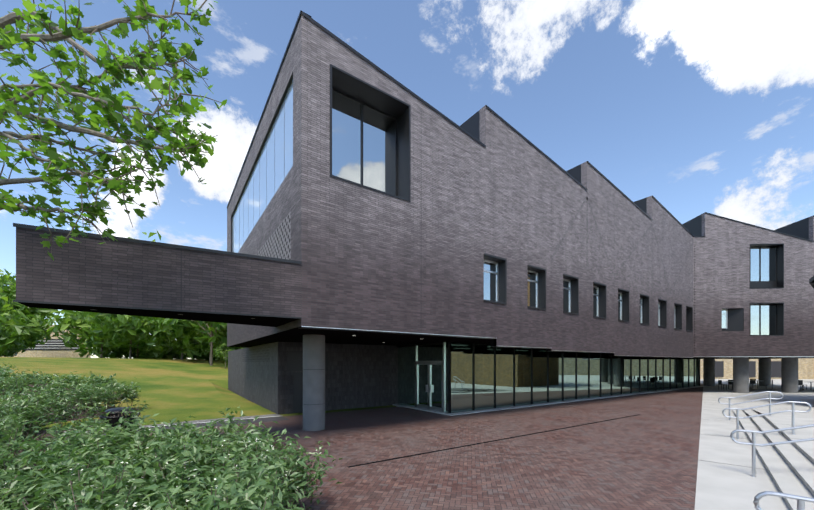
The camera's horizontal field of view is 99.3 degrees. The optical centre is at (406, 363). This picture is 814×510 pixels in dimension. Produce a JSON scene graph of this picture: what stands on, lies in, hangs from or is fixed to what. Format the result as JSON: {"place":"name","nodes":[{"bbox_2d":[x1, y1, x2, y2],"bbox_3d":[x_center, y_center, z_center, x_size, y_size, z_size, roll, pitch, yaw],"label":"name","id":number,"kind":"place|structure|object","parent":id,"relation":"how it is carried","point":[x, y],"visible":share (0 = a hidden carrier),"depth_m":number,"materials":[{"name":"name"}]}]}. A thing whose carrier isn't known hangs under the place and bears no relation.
{"place":"outdoors","nodes":[
{"label":"outdoors","id":0,"kind":"place"},
{"bbox_2d":[0,357,396,433],"bbox_3d":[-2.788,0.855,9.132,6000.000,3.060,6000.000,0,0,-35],"label":"lawn","id":1,"kind":"structure","parent":0,"point":[180,390],"depth_m":25.78,"materials":[{"name":"green plant"}]},
{"bbox_2d":[0,294,22,321],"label":"tree","id":2,"kind":"object","parent":1,"relation":"on","point":[2,302],"visible":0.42,"depth_m":54.45,"materials":[{"name":"green plant"}]},
{"bbox_2d":[0,305,38,355],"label":"tree","id":3,"kind":"object","parent":1,"relation":"on","point":[20,309],"visible":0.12,"depth_m":56.77,"materials":[{"name":"green plant"}]},
{"bbox_2d":[0,304,58,356],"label":"tree","id":4,"kind":"object","parent":1,"relation":"on","point":[21,332],"visible":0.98,"depth_m":51.54,"materials":[{"name":"green plant"}]},
{"bbox_2d":[0,269,61,356],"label":"tree","id":5,"kind":"object","parent":1,"relation":"on","point":[7,291],"visible":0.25,"depth_m":64.39,"materials":[{"name":"green plant"}]},
{"bbox_2d":[0,362,140,402],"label":"lawn shrubs","id":6,"kind":"object","parent":1,"relation":"on","point":[69,378],"visible":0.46,"depth_m":19.86,"materials":[{"name":"green plant"}]},
{"bbox_2d":[47,310,142,357],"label":"tree","id":7,"kind":"object","parent":1,"relation":"on","point":[70,320],"visible":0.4,"depth_m":48.24,"materials":[{"name":"green plant"}]},
{"bbox_2d":[0,0,226,260],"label":"overhanging plane tree","id":8,"kind":"object","parent":1,"relation":"on","point":[107,102],"visible":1,"depth_m":5.50,"materials":[{"name":"green plant"}]},
{"bbox_2d":[106,314,141,356],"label":"tree","id":9,"kind":"object","parent":1,"relation":"on","point":[137,344],"visible":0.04,"depth_m":53.54,"materials":[{"name":"green plant"}]},
{"bbox_2d":[81,312,171,357],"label":"tree","id":10,"kind":"object","parent":1,"relation":"on","point":[113,326],"visible":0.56,"depth_m":45.30,"materials":[{"name":"green plant"}]},
{"bbox_2d":[71,337,234,359],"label":"hedge","id":11,"kind":"object","parent":1,"relation":"on","point":[168,351],"visible":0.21,"depth_m":54.85,"materials":[{"name":"green plant"}]},
{"bbox_2d":[128,231,185,334],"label":"tree","id":12,"kind":"object","parent":1,"relation":"on","point":[151,234],"depth_m":55.53,"materials":[{"name":"green plant"}]},
{"bbox_2d":[140,317,208,359],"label":"tree","id":13,"kind":"object","parent":1,"relation":"on","point":[156,335],"visible":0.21,"depth_m":46.84,"materials":[{"name":"green plant"}]},
{"bbox_2d":[158,318,226,362],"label":"tree","id":14,"kind":"object","parent":1,"relation":"on","point":[200,339],"visible":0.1,"depth_m":45.49,"materials":[{"name":"green plant"}]},
{"bbox_2d":[157,318,237,364],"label":"tree","id":15,"kind":"object","parent":1,"relation":"on","point":[213,328],"visible":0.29,"depth_m":42.82,"materials":[{"name":"green plant"}]},
{"bbox_2d":[214,343,232,368],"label":"tree sapling","id":16,"kind":"object","parent":1,"relation":"on","point":[224,356],"visible":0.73,"depth_m":40.59,"materials":[{"name":"green plant"}]},
{"bbox_2d":[2,325,813,378],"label":"background buildings","id":17,"kind":"structure","parent":1,"relation":"on","point":[54,347],"depth_m":50.38,"materials":[{"name":"grey"}]},
{"bbox_2d":[45,383,702,509],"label":"paving","id":18,"kind":"structure","parent":0,"point":[635,452],"depth_m":8.79,"materials":[{"name":"red brick"}]},
{"bbox_2d":[99,407,139,437],"bbox_3d":[-8.068,1.785,9.741,0.904,1.080,0.904,0,0,-35],"label":"outdoor light fixture","id":19,"kind":"object","parent":18,"relation":"on","point":[112,420],"visible":0.4,"depth_m":9.51,"materials":[{"name":"black metal"}]},
{"bbox_2d":[0,366,342,509],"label":"shrubs","id":20,"kind":"object","parent":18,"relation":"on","point":[23,416],"visible":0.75,"depth_m":6.70,"materials":[{"name":"green plant"}]},
{"bbox_2d":[0,413,329,509],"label":"shrubs","id":21,"kind":"object","parent":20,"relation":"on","point":[173,478],"visible":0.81,"depth_m":4.48,"materials":[{"name":"green plant"}]},
{"bbox_2d":[303,335,324,430],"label":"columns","id":22,"kind":"structure","parent":18,"relation":"on","point":[313,382],"depth_m":11.84,"materials":[{"name":"concrete"}]},
{"bbox_2d":[0,0,813,358],"label":"sky","id":23,"kind":"structure","parent":0,"point":[698,107],"materials":[{"name":"blue"}]},
{"bbox_2d":[228,342,704,415],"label":"ground floor","id":24,"kind":"structure","parent":0,"point":[452,378],"depth_m":18.30,"materials":[{"name":"glass"}]},
{"bbox_2d":[227,10,693,357],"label":"building","id":25,"kind":"structure","parent":24,"relation":"on","point":[384,207],"depth_m":12.38,"materials":[{"name":"brick"}]},
{"bbox_2d":[13,223,301,326],"bbox_3d":[-5.718,-1.924,8.683,5.333,1.508,2.650,0,0,-35],"label":"bridge bar","id":26,"kind":"object","parent":25,"relation":"attached to","point":[129,276],"visible":0.98,"depth_m":7.68,"materials":[{"name":"brick"}]},
{"bbox_2d":[682,212,813,358],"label":"building wing","id":27,"kind":"structure","parent":25,"relation":"attached to","point":[753,293],"depth_m":25.68,"materials":[{"name":"grey brick"}]},
{"bbox_2d":[695,379,813,509],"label":"concrete walkway","id":28,"kind":"structure","parent":0,"point":[726,480],"depth_m":8.61,"materials":[{"name":"grey concrete"}]},
{"bbox_2d":[718,380,732,389],"bbox_3d":[28.344,1.895,30.253,1.960,0.840,1.406,0,0,25],"label":"chair","id":29,"kind":"object","parent":28,"relation":"on","point":[730,382],"visible":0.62,"depth_m":30.16,"materials":[{"name":"black metal"}]},
{"bbox_2d":[703,357,797,392],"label":"columns","id":30,"kind":"structure","parent":28,"relation":"on","point":[789,374],"depth_m":27.13,"materials":[{"name":"grey concrete"}]},
{"bbox_2d":[718,391,782,419],"bbox_3d":[13.532,1.713,13.680,1.847,1.264,0.097,0,0,41],"label":"handrail","id":31,"kind":"object","parent":28,"relation":"on","point":[769,398],"visible":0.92,"depth_m":13.54,"materials":[{"name":"grey metal"}]},
{"bbox_2d":[750,379,772,388],"bbox_3d":[31.858,1.895,31.605,1.947,0.840,1.474,0,0,20],"label":"cafe table","id":32,"kind":"object","parent":28,"relation":"on","point":[752,381],"visible":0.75,"depth_m":31.35,"materials":[{"name":"black metal"}]},
{"bbox_2d":[722,401,811,438],"bbox_3d":[10.530,1.713,10.194,1.847,1.264,0.097,0,0,41],"label":"handrail","id":33,"kind":"object","parent":28,"relation":"on","point":[793,411],"visible":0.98,"depth_m":10.11,"materials":[{"name":"grey metal"}]},
{"bbox_2d":[730,424,813,476],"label":"handrail","id":34,"kind":"object","parent":28,"relation":"on","point":[753,444],"visible":0.94,"depth_m":7.05,"materials":[{"name":"grey metal"}]},
{"bbox_2d":[753,491,813,509],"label":"handrail","id":35,"kind":"object","parent":28,"relation":"on","point":[801,500],"visible":1,"depth_m":3.65,"materials":[{"name":"grey metal"}]},
{"bbox_2d":[798,380,813,390],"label":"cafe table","id":36,"kind":"object","parent":28,"relation":"on","point":[800,382],"visible":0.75,"depth_m":29.65,"materials":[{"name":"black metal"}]},
{"bbox_2d":[809,276,813,288],"bbox_3d":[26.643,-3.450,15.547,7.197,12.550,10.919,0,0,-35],"label":"lamp","id":37,"kind":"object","parent":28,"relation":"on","point":[811,281],"depth_m":17.84,"materials":[{"name":"metal"}]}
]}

